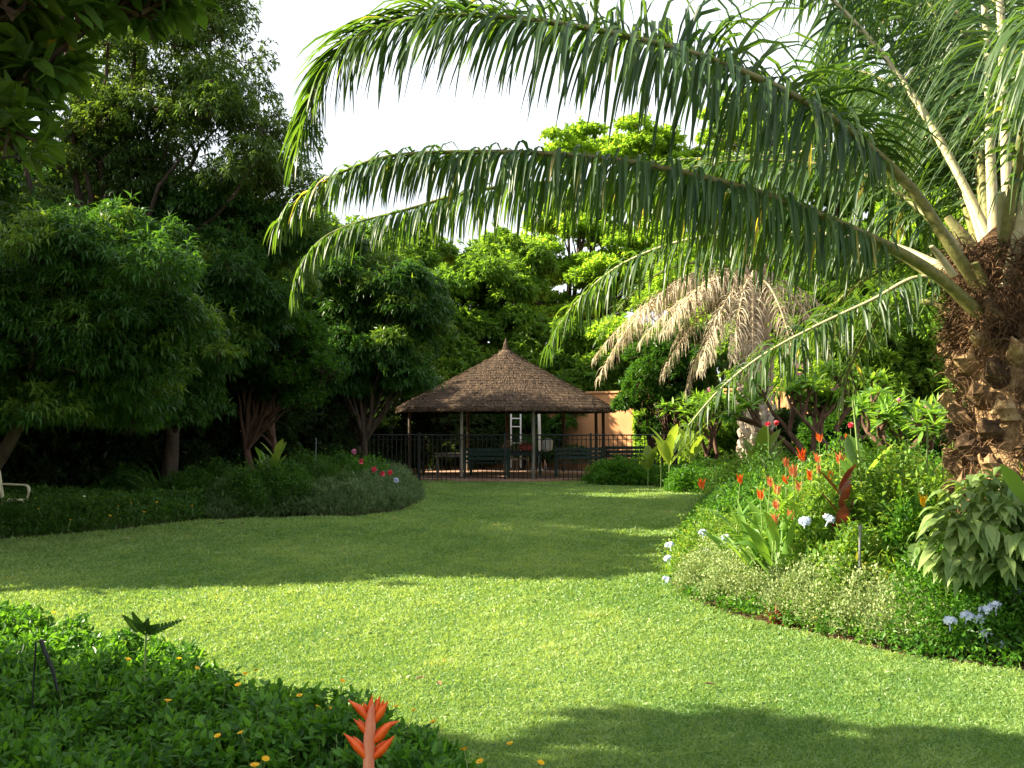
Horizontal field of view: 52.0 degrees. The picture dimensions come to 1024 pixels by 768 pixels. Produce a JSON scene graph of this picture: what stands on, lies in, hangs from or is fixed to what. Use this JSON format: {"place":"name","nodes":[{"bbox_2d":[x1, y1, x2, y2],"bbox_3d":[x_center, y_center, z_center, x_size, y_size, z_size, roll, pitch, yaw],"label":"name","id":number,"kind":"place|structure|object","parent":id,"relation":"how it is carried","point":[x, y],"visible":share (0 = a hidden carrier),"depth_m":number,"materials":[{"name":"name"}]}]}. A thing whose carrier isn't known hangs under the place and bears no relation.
{"place":"outdoors","nodes":[
{"label":"outdoors","id":0,"kind":"place"},
{"bbox_2d":[413,470,588,481],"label":"paving","id":1,"kind":"structure","parent":0,"point":[522,473],"depth_m":32.21,"materials":[{"name":"stone"}]},
{"bbox_2d":[463,448,508,476],"bbox_3d":[-0.760,2.324,31.106,1.400,0.880,0.552,0,-2,0],"label":"garden bench","id":2,"kind":"object","parent":1,"relation":"on","point":[489,454],"visible":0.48,"depth_m":30.87,"materials":[{"name":"green paint"}]},
{"bbox_2d":[395,338,615,478],"bbox_3d":[-0.196,0.702,32.999,6.977,4.311,6.984,0,-2,0],"label":"gazebo","id":3,"kind":"object","parent":1,"relation":"on","point":[505,380],"visible":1,"depth_m":31.08,"materials":[{"name":"brown plant"}]},
{"bbox_2d":[555,447,603,476],"bbox_3d":[2.022,2.342,31.558,1.500,0.880,0.552,0,-2,0],"label":"garden bench","id":4,"kind":"object","parent":1,"relation":"on","point":[574,453],"visible":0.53,"depth_m":31.79,"materials":[{"name":"green paint"}]},
{"bbox_2d":[605,446,656,466],"bbox_3d":[3.785,2.421,33.556,1.600,0.880,0.552,0,-2,-6],"label":"garden bench","id":5,"kind":"object","parent":1,"relation":"on","point":[619,451],"visible":0.32,"depth_m":33.77,"materials":[{"name":"green paint"}]},
{"bbox_2d":[0,464,1023,767],"bbox_3d":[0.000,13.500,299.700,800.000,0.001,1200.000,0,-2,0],"label":"ground","id":6,"kind":"structure","parent":0,"point":[849,638],"depth_m":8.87,"materials":[{"name":"green plant"}]},
{"bbox_2d":[0,156,59,291],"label":"shade tree","id":7,"kind":"object","parent":6,"relation":"on","point":[10,173],"visible":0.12,"depth_m":24.65,"materials":[{"name":"green plant"}]},
{"bbox_2d":[0,284,112,485],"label":"shrub","id":8,"kind":"object","parent":6,"relation":"on","point":[33,439],"visible":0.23,"depth_m":19.40,"materials":[{"name":"green plant"}]},
{"bbox_2d":[24,130,95,287],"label":"shade tree","id":9,"kind":"object","parent":6,"relation":"on","point":[53,176],"depth_m":27.47,"materials":[{"name":"green plant"}]},
{"bbox_2d":[0,341,163,491],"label":"shrub","id":10,"kind":"object","parent":6,"relation":"on","point":[135,451],"visible":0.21,"depth_m":19.69,"materials":[{"name":"green plant"}]},
{"bbox_2d":[0,0,222,185],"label":"overhanging tree","id":11,"kind":"object","parent":6,"relation":"on","point":[38,70],"visible":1,"depth_m":4.86,"materials":[{"name":"green plant"}]},
{"bbox_2d":[0,482,228,539],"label":"shaded groundcover","id":12,"kind":"object","parent":6,"relation":"on","point":[58,507],"visible":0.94,"depth_m":16.51,"materials":[{"name":"green plant"}]},
{"bbox_2d":[75,458,159,492],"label":"leafy bush","id":13,"kind":"object","parent":6,"relation":"on","point":[103,485],"visible":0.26,"depth_m":19.44,"materials":[{"name":"green plant"}]},
{"bbox_2d":[0,189,237,469],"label":"mango tree","id":14,"kind":"object","parent":6,"relation":"on","point":[118,321],"visible":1,"depth_m":13.85,"materials":[{"name":"green plant"}]},
{"bbox_2d":[122,611,183,718],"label":"toothed leaf plant","id":15,"kind":"object","parent":6,"relation":"on","point":[135,624],"visible":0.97,"depth_m":5.33,"materials":[{"name":"green plant"}]},
{"bbox_2d":[112,461,209,493],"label":"sword leaved plant","id":16,"kind":"object","parent":6,"relation":"on","point":[145,482],"visible":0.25,"depth_m":19.07,"materials":[{"name":"green plant"}]},
{"bbox_2d":[0,0,334,485],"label":"tall tree","id":17,"kind":"object","parent":6,"relation":"on","point":[116,150],"visible":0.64,"depth_m":20.20,"materials":[{"name":"green plant"}]},
{"bbox_2d":[0,157,343,482],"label":"mango tree","id":18,"kind":"object","parent":6,"relation":"on","point":[249,278],"visible":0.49,"depth_m":19.80,"materials":[{"name":"green plant"}]},
{"bbox_2d":[93,372,262,490],"bbox_3d":[-7.978,0.699,22.738,5.766,3.811,3.538,0,-2,0],"label":"shrub","id":19,"kind":"object","parent":6,"relation":"on","point":[193,450],"visible":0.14,"depth_m":22.11,"materials":[{"name":"green plant"}]},
{"bbox_2d":[157,460,218,511],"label":"leafy bush","id":20,"kind":"object","parent":6,"relation":"on","point":[187,477],"visible":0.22,"depth_m":19.12,"materials":[{"name":"green plant"}]},
{"bbox_2d":[172,456,251,489],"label":"leafy bush","id":21,"kind":"object","parent":6,"relation":"on","point":[218,471],"visible":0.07,"depth_m":20.36,"materials":[{"name":"green plant"}]},
{"bbox_2d":[0,599,486,767],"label":"foreground groundcover","id":22,"kind":"object","parent":6,"relation":"on","point":[97,706],"visible":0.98,"depth_m":4.74,"materials":[{"name":"green plant"}]},
{"bbox_2d":[31,639,58,708],"bbox_3d":[-2.152,1.355,4.838,0.136,0.357,0.038,0,-2,0],"label":"garden stake","id":23,"kind":"object","parent":22,"relation":"on","point":[46,655],"visible":0.86,"depth_m":4.83,"materials":[{"name":"black paint"}]},
{"bbox_2d":[209,454,281,517],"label":"leafy bush","id":24,"kind":"object","parent":6,"relation":"on","point":[247,481],"visible":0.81,"depth_m":18.27,"materials":[{"name":"green plant"}]},
{"bbox_2d":[183,353,314,470],"bbox_3d":[-6.852,0.759,24.741,4.614,3.806,3.393,0,-2,0],"label":"shrub","id":25,"kind":"object","parent":6,"relation":"on","point":[233,449],"visible":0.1,"depth_m":24.28,"materials":[{"name":"green plant"}]},
{"bbox_2d":[208,302,351,468],"bbox_3d":[-5.199,0.123,22.637,4.016,4.940,2.831,-1,-2,22],"label":"tree","id":26,"kind":"object","parent":6,"relation":"on","point":[291,377],"visible":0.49,"depth_m":22.02,"materials":[{"name":"green plant"}]},
{"bbox_2d":[253,454,320,516],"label":"leafy bush","id":27,"kind":"object","parent":6,"relation":"on","point":[286,482],"visible":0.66,"depth_m":18.69,"materials":[{"name":"green plant"}]},
{"bbox_2d":[240,389,367,466],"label":"shrub","id":28,"kind":"object","parent":6,"relation":"on","point":[320,430],"visible":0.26,"depth_m":26.73,"materials":[{"name":"green plant"}]},
{"bbox_2d":[281,446,343,471],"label":"leafy bush","id":29,"kind":"object","parent":6,"relation":"on","point":[306,458],"visible":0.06,"depth_m":23.38,"materials":[{"name":"green plant"}]},
{"bbox_2d":[200,458,426,519],"bbox_3d":[-4.059,2.136,23.909,4.564,0.900,12.772,0,-2,0],"label":"grey green border","id":30,"kind":"object","parent":6,"relation":"on","point":[371,491],"visible":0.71,"depth_m":18.92,"materials":[{"name":"green plant"}]},
{"bbox_2d":[289,448,352,509],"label":"leafy bush","id":31,"kind":"object","parent":6,"relation":"on","point":[311,470],"visible":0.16,"depth_m":20.11,"materials":[{"name":"green plant"}]},
{"bbox_2d":[317,446,365,477],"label":"leafy bush","id":32,"kind":"object","parent":6,"relation":"on","point":[342,462],"visible":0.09,"depth_m":21.47,"materials":[{"name":"green plant"}]},
{"bbox_2d":[288,206,432,315],"bbox_3d":[-7.332,-1.878,39.474,8.719,10.319,6.595,1,-3,-32],"label":"shade tree","id":33,"kind":"object","parent":6,"relation":"on","point":[391,243],"visible":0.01,"depth_m":39.12,"materials":[{"name":"green plant"}]},
{"bbox_2d":[324,449,398,482],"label":"rose bush","id":34,"kind":"object","parent":6,"relation":"on","point":[374,469],"visible":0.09,"depth_m":22.83,"materials":[{"name":"green plant"}]},
{"bbox_2d":[343,694,398,767],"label":"heliconia flower","id":35,"kind":"object","parent":6,"relation":"on","point":[368,751],"visible":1,"depth_m":1.92,"materials":[{"name":"plant"}]},
{"bbox_2d":[290,223,461,457],"bbox_3d":[-3.813,-0.771,27.772,5.102,7.158,4.037,0,-2,0],"label":"mango tree","id":36,"kind":"object","parent":6,"relation":"on","point":[388,353],"visible":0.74,"depth_m":27.07,"materials":[{"name":"green plant"}]},
{"bbox_2d":[240,424,544,469],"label":"boundary wall","id":37,"kind":"structure","parent":6,"relation":"on","point":[446,430],"depth_m":38.84,"materials":[{"name":"paint"}]},
{"bbox_2d":[336,367,449,473],"bbox_3d":[-4.046,1.231,33.655,4.687,3.630,3.440,0,-2,0],"label":"shrub","id":38,"kind":"object","parent":6,"relation":"on","point":[392,422],"visible":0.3,"depth_m":32.66,"materials":[{"name":"green plant"}]},
{"bbox_2d":[417,375,531,470],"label":"shrub","id":39,"kind":"object","parent":6,"relation":"on","point":[492,427],"visible":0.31,"depth_m":37.28,"materials":[{"name":"green plant"}]},
{"bbox_2d":[391,213,628,391],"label":"shade tree","id":40,"kind":"object","parent":6,"relation":"on","point":[493,288],"visible":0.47,"depth_m":42.63,"materials":[{"name":"green plant"}]},
{"bbox_2d":[448,371,589,469],"bbox_3d":[0.385,1.339,38.843,5.468,3.780,3.516,0,-2,0],"label":"shrub","id":41,"kind":"object","parent":6,"relation":"on","point":[549,425],"visible":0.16,"depth_m":38.11,"materials":[{"name":"green plant"}]},
{"bbox_2d":[342,433,726,480],"bbox_3d":[-1.425,2.094,29.991,22.110,1.390,0.060,0,-2,0],"label":"metal fence","id":42,"kind":"object","parent":6,"relation":"on","point":[419,439],"visible":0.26,"depth_m":29.99,"materials":[{"name":"black metal"}]},
{"bbox_2d":[581,454,650,484],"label":"leafy bush","id":43,"kind":"object","parent":6,"relation":"on","point":[606,471],"visible":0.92,"depth_m":28.08,"materials":[{"name":"green plant"}]},
{"bbox_2d":[566,311,673,386],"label":"broadleaf tree","id":44,"kind":"object","parent":6,"relation":"on","point":[592,336],"visible":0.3,"depth_m":41.22,"materials":[{"name":"green plant"}]},
{"bbox_2d":[445,88,796,337],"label":"feathery tree","id":45,"kind":"object","parent":6,"relation":"on","point":[580,268],"visible":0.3,"depth_m":52.74,"materials":[{"name":"green plant"}]},
{"bbox_2d":[578,462,701,486],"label":"groundcover","id":46,"kind":"object","parent":6,"relation":"on","point":[657,475],"visible":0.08,"depth_m":27.84,"materials":[{"name":"green plant"}]},
{"bbox_2d":[263,0,1023,516],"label":"oil palm","id":47,"kind":"object","parent":6,"relation":"on","point":[965,62],"visible":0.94,"depth_m":7.96,"materials":[{"name":"green plant"}]},
{"bbox_2d":[635,445,657,485],"bbox_3d":[3.522,2.135,27.444,0.603,1.108,0.470,0,-2,0],"label":"canna","id":48,"kind":"object","parent":6,"relation":"on","point":[649,455],"visible":0.9,"depth_m":27.39,"materials":[{"name":"green plant"}]},
{"bbox_2d":[651,424,688,485],"bbox_3d":[3.832,1.786,25.405,1.010,1.644,0.618,0,-2,0],"label":"canna","id":49,"kind":"object","parent":6,"relation":"on","point":[667,449],"visible":0.91,"depth_m":25.37,"materials":[{"name":"green plant"}]},
{"bbox_2d":[609,316,736,465],"bbox_3d":[4.937,0.392,31.607,4.002,5.091,3.206,0,-2,0],"label":"shrub","id":50,"kind":"object","parent":6,"relation":"on","point":[642,373],"visible":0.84,"depth_m":31.04,"materials":[{"name":"green plant"}]},
{"bbox_2d":[547,387,807,469],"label":"boundary wall","id":51,"kind":"structure","parent":6,"relation":"on","point":[618,422],"depth_m":37.81,"materials":[{"name":"paint"}]},
{"bbox_2d":[630,392,736,465],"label":"creeper","id":52,"kind":"object","parent":51,"relation":"attached to","point":[680,460],"visible":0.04,"depth_m":36.40,"materials":[{"name":"green plant"}]},
{"bbox_2d":[617,207,745,287],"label":"broadleaf tree","id":53,"kind":"object","parent":6,"relation":"on","point":[637,246],"visible":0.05,"depth_m":50.07,"materials":[{"name":"green plant"}]},
{"bbox_2d":[625,233,738,387],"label":"broadleaf tree","id":54,"kind":"object","parent":6,"relation":"on","point":[654,287],"visible":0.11,"depth_m":45.20,"materials":[{"name":"green plant"}]},
{"bbox_2d":[678,420,709,489],"bbox_3d":[4.409,1.755,25.971,0.978,1.751,0.675,0,-2,0],"label":"canna","id":55,"kind":"object","parent":6,"relation":"on","point":[692,448],"visible":0.66,"depth_m":25.88,"materials":[{"name":"green plant"}]},
{"bbox_2d":[655,385,735,464],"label":"frangipani tree","id":56,"kind":"object","parent":6,"relation":"on","point":[689,413],"visible":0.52,"depth_m":28.74,"materials":[{"name":"green plant"}]},
{"bbox_2d":[651,502,750,581],"bbox_3d":[2.229,1.663,11.019,1.480,0.847,1.487,0,-2,0],"label":"plumbago","id":57,"kind":"object","parent":6,"relation":"on","point":[715,523],"visible":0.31,"depth_m":10.95,"materials":[{"name":"green plant"}]},
{"bbox_2d":[669,534,732,591],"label":"border plant","id":58,"kind":"object","parent":6,"relation":"on","point":[688,571],"visible":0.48,"depth_m":10.09,"materials":[{"name":"green plant"}]},
{"bbox_2d":[662,456,748,493],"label":"leafy bush","id":59,"kind":"object","parent":6,"relation":"on","point":[679,480],"visible":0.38,"depth_m":24.96,"materials":[{"name":"green plant"}]},
{"bbox_2d":[678,415,741,463],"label":"shrub","id":60,"kind":"object","parent":6,"relation":"on","point":[727,438],"visible":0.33,"depth_m":29.56,"materials":[{"name":"green plant"}]},
{"bbox_2d":[692,540,756,603],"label":"border plant","id":61,"kind":"object","parent":6,"relation":"on","point":[725,564],"visible":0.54,"depth_m":9.45,"materials":[{"name":"green plant"}]},
{"bbox_2d":[591,182,884,465],"bbox_3d":[5.896,-1.486,26.788,7.818,8.391,4.789,0,-2,0],"label":"date palm","id":62,"kind":"object","parent":6,"relation":"on","point":[755,316],"visible":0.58,"depth_m":26.17,"materials":[{"name":"beige plant"}]},
{"bbox_2d":[695,493,794,573],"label":"lance leaved plant","id":63,"kind":"object","parent":6,"relation":"on","point":[717,541],"visible":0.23,"depth_m":9.99,"materials":[{"name":"green plant"}]},
{"bbox_2d":[694,432,804,501],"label":"leafy bush","id":64,"kind":"object","parent":6,"relation":"on","point":[735,464],"visible":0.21,"depth_m":20.44,"materials":[{"name":"green plant"}]},
{"bbox_2d":[690,469,811,539],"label":"leafy bush","id":65,"kind":"object","parent":6,"relation":"on","point":[751,496],"visible":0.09,"depth_m":12.38,"materials":[{"name":"green plant"}]},
{"bbox_2d":[725,512,782,585],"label":"lance leaved flower","id":66,"kind":"object","parent":6,"relation":"on","point":[776,554],"visible":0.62,"depth_m":9.07,"materials":[{"name":"green plant"}]},
{"bbox_2d":[726,555,782,613],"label":"border plant","id":67,"kind":"object","parent":6,"relation":"on","point":[747,580],"visible":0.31,"depth_m":9.13,"materials":[{"name":"green plant"}]},
{"bbox_2d":[741,425,784,477],"bbox_3d":[4.624,1.564,19.405,0.799,1.613,0.744,-1,-2,21],"label":"canna","id":68,"kind":"object","parent":6,"relation":"on","point":[763,434],"visible":0.52,"depth_m":19.29,"materials":[{"name":"green plant"}]},
{"bbox_2d":[714,511,813,580],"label":"lance leaved plant","id":69,"kind":"object","parent":6,"relation":"on","point":[784,526],"visible":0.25,"depth_m":9.25,"materials":[{"name":"green plant"}]},
{"bbox_2d":[727,507,809,593],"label":"lance leaved plant","id":70,"kind":"object","parent":6,"relation":"on","point":[759,541],"visible":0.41,"depth_m":9.01,"materials":[{"name":"green plant"}]},
{"bbox_2d":[703,443,836,503],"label":"leafy bush","id":71,"kind":"object","parent":6,"relation":"on","point":[770,469],"visible":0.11,"depth_m":15.35,"materials":[{"name":"green plant"}]},
{"bbox_2d":[710,273,859,387],"bbox_3d":[10.680,-0.520,38.185,7.092,7.464,6.054,0,-2,0],"label":"broadleaf tree","id":72,"kind":"object","parent":6,"relation":"on","point":[725,346],"visible":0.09,"depth_m":36.68,"materials":[{"name":"green plant"}]},
{"bbox_2d":[753,553,826,620],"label":"border plant","id":73,"kind":"object","parent":6,"relation":"on","point":[785,577],"visible":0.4,"depth_m":8.65,"materials":[{"name":"green plant"}]},
{"bbox_2d":[768,403,816,456],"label":"shrub","id":74,"kind":"object","parent":6,"relation":"on","point":[783,413],"visible":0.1,"depth_m":26.69,"materials":[{"name":"green plant"}]},
{"bbox_2d":[757,496,832,540],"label":"lance leaved plant","id":75,"kind":"object","parent":6,"relation":"on","point":[797,509],"visible":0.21,"depth_m":9.04,"materials":[{"name":"green plant"}]},
{"bbox_2d":[746,440,866,516],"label":"leafy bush","id":76,"kind":"object","parent":6,"relation":"on","point":[806,465],"visible":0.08,"depth_m":11.93,"materials":[{"name":"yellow plant"}]},
{"bbox_2d":[716,357,905,475],"bbox_3d":[5.679,0.922,19.742,3.776,3.017,1.715,0,-2,0],"label":"frangipani tree","id":77,"kind":"object","parent":6,"relation":"on","point":[812,396],"visible":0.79,"depth_m":19.67,"materials":[{"name":"green plant"}]},
{"bbox_2d":[771,350,862,410],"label":"frangipani tree","id":78,"kind":"object","parent":6,"relation":"on","point":[777,382],"visible":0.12,"depth_m":29.12,"materials":[{"name":"green plant"}]},
{"bbox_2d":[755,459,895,597],"bbox_3d":[2.856,1.316,9.277,1.481,1.329,1.441,0,-2,0],"label":"leafy bush","id":79,"kind":"object","parent":6,"relation":"on","point":[801,539],"visible":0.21,"depth_m":9.04,"materials":[{"name":"green plant"}]},
{"bbox_2d":[781,546,878,634],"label":"border plant","id":80,"kind":"object","parent":6,"relation":"on","point":[814,584],"visible":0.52,"depth_m":8.27,"materials":[{"name":"green plant"}]},
{"bbox_2d":[767,429,893,485],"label":"leafy bush","id":81,"kind":"object","parent":6,"relation":"on","point":[836,448],"visible":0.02,"depth_m":15.29,"materials":[{"name":"green plant"}]},
{"bbox_2d":[817,464,862,531],"bbox_3d":[2.785,1.313,8.890,0.320,1.281,0.300,-2,-3,36],"label":"canna","id":82,"kind":"object","parent":6,"relation":"on","point":[843,511],"visible":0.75,"depth_m":8.83,"materials":[{"name":"red plant"}]},
{"bbox_2d":[743,63,942,242],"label":"broadleaf tree","id":83,"kind":"object","parent":6,"relation":"on","point":[837,211],"visible":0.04,"depth_m":43.69,"materials":[{"name":"green plant"}]},
{"bbox_2d":[666,478,1023,670],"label":"bed groundcover","id":84,"kind":"object","parent":6,"relation":"on","point":[1015,656],"visible":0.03,"depth_m":7.88,"materials":[{"name":"green plant"}]},
{"bbox_2d":[766,216,930,297],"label":"broadleaf tree","id":85,"kind":"object","parent":6,"relation":"on","point":[864,291],"visible":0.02,"depth_m":39.47,"materials":[{"name":"green plant"}]},
{"bbox_2d":[791,400,906,463],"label":"shrub","id":86,"kind":"object","parent":6,"relation":"on","point":[803,437],"visible":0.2,"depth_m":23.45,"materials":[{"name":"green plant"}]},
{"bbox_2d":[792,516,918,628],"bbox_3d":[2.863,1.525,8.568,1.186,0.911,1.220,0,-2,0],"label":"leafy bush","id":87,"kind":"object","parent":6,"relation":"on","point":[873,548],"visible":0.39,"depth_m":8.38,"materials":[{"name":"green plant"}]},
{"bbox_2d":[839,399,893,487],"bbox_3d":[3.150,1.056,9.492,0.541,1.843,0.388,0,-2,0],"label":"canna","id":88,"kind":"object","parent":6,"relation":"on","point":[851,443],"visible":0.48,"depth_m":9.50,"materials":[{"name":"green plant"}]},
{"bbox_2d":[811,562,922,642],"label":"border plant","id":89,"kind":"object","parent":6,"relation":"on","point":[851,585],"visible":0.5,"depth_m":8.00,"materials":[{"name":"green plant"}]},
{"bbox_2d":[799,272,965,405],"bbox_3d":[12.069,-0.254,33.327,6.423,6.544,5.634,0,-2,0],"label":"broadleaf tree","id":90,"kind":"object","parent":6,"relation":"on","point":[910,363],"visible":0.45,"depth_m":31.48,"materials":[{"name":"green plant"}]},
{"bbox_2d":[813,431,962,566],"bbox_3d":[3.305,1.180,8.993,1.609,1.565,1.472,0,-2,0],"label":"leafy bush","id":91,"kind":"object","parent":6,"relation":"on","point":[907,476],"visible":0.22,"depth_m":8.82,"materials":[{"name":"green plant"}]},
{"bbox_2d":[845,571,944,645],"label":"border plant","id":92,"kind":"object","parent":6,"relation":"on","point":[883,605],"visible":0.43,"depth_m":7.72,"materials":[{"name":"green plant"}]},
{"bbox_2d":[830,186,968,299],"bbox_3d":[15.259,-2.326,40.018,7.536,11.197,5.506,1,-2,-20],"label":"broadleaf tree","id":93,"kind":"object","parent":6,"relation":"on","point":[913,226],"visible":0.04,"depth_m":38.82,"materials":[{"name":"green plant"}]},
{"bbox_2d":[844,376,966,462],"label":"frangipani tree","id":94,"kind":"object","parent":6,"relation":"on","point":[886,408],"visible":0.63,"depth_m":16.60,"materials":[{"name":"green plant"}]},
{"bbox_2d":[865,440,946,470],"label":"leafy bush","id":95,"kind":"object","parent":6,"relation":"on","point":[936,461],"visible":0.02,"depth_m":14.61,"materials":[{"name":"green plant"}]},
{"bbox_2d":[875,396,967,462],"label":"shrub","id":96,"kind":"object","parent":6,"relation":"on","point":[937,442],"visible":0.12,"depth_m":21.83,"materials":[{"name":"green plant"}]},
{"bbox_2d":[881,478,971,604],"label":"leafy bush","id":97,"kind":"object","parent":6,"relation":"on","point":[898,534],"visible":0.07,"depth_m":8.46,"materials":[{"name":"green plant"}]},
{"bbox_2d":[885,591,977,652],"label":"border plant","id":98,"kind":"object","parent":6,"relation":"on","point":[923,619],"visible":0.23,"depth_m":7.49,"materials":[{"name":"green plant"}]},
{"bbox_2d":[867,533,1023,666],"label":"plumbago","id":99,"kind":"object","parent":6,"relation":"on","point":[972,615],"visible":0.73,"depth_m":7.35,"materials":[{"name":"green plant"}]},
{"bbox_2d":[907,466,1023,643],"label":"drooping leaf shrub","id":100,"kind":"object","parent":6,"relation":"on","point":[956,536],"visible":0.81,"depth_m":7.39,"materials":[{"name":"green plant"}]},
{"bbox_2d":[961,461,1023,651],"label":"leafy bush","id":101,"kind":"object","parent":6,"relation":"on","point":[1021,583],"visible":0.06,"depth_m":7.53,"materials":[{"name":"green plant"}]},
{"bbox_2d":[995,464,1023,560],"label":"canna","id":102,"kind":"object","parent":6,"relation":"on","point":[1013,481],"visible":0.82,"depth_m":7.33,"materials":[{"name":"green plant"}]},
{"bbox_2d":[31,0,1015,380],"label":"sky","id":103,"kind":"structure","parent":0,"point":[420,121],"materials":[{"name":"white"}]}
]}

